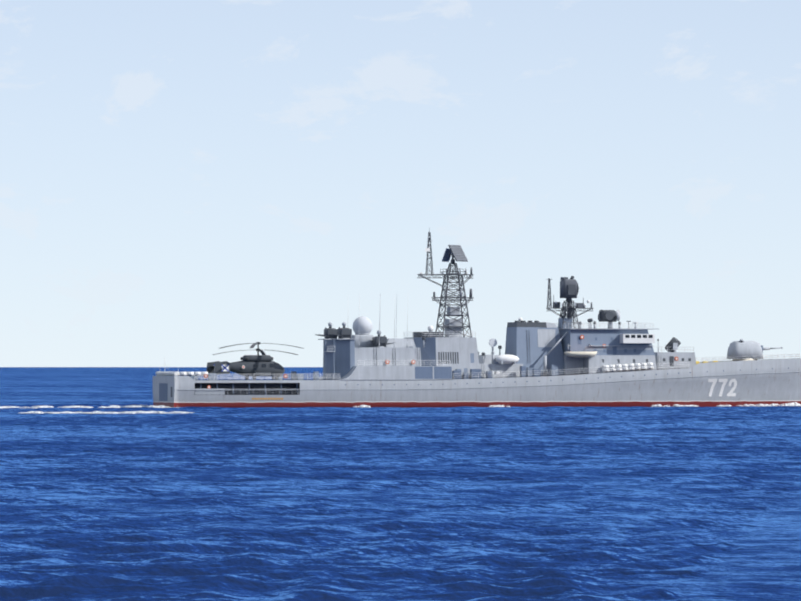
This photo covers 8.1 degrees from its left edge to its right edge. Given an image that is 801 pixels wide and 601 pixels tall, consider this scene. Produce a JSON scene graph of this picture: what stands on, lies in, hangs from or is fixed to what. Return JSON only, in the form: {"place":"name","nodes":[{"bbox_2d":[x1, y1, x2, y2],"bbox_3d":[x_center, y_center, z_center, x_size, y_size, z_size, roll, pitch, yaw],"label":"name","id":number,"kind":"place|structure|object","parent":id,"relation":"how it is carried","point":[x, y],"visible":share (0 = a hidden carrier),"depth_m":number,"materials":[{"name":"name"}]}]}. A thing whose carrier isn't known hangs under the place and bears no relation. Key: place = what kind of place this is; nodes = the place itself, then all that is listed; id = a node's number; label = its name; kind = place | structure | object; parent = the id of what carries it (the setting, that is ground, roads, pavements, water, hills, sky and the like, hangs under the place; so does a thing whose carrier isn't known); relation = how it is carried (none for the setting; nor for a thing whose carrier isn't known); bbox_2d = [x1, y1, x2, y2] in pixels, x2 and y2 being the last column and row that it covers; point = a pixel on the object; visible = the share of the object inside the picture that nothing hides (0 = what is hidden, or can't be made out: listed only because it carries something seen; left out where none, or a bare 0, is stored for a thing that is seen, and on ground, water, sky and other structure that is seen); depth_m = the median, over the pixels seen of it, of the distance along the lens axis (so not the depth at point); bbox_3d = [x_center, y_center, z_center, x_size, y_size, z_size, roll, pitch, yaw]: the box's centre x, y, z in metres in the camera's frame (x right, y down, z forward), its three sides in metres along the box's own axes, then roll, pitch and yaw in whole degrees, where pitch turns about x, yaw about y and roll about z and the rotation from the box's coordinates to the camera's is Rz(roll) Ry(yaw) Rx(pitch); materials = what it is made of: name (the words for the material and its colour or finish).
{"place":"outdoors","nodes":[
{"label":"outdoors","id":0,"kind":"place"},
{"bbox_2d":[0,367,800,600],"bbox_3d":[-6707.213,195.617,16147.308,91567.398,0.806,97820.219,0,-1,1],"label":"sea","id":1,"kind":"structure","parent":0,"point":[592,503],"depth_m":306.30,"materials":[{"name":"liquid"}]},
{"bbox_2d":[20,411,193,413],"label":"ship wake","id":2,"kind":"object","parent":1,"relation":"on","point":[100,412],"visible":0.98,"depth_m":869.71,"materials":[{"name":"white liquid"}]},
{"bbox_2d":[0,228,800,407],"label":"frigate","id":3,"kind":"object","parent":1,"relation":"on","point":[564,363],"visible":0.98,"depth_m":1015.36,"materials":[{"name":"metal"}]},
{"bbox_2d":[0,0,800,366],"label":"sky","id":4,"kind":"structure","parent":0,"point":[182,181],"materials":[{"name":"blue"}]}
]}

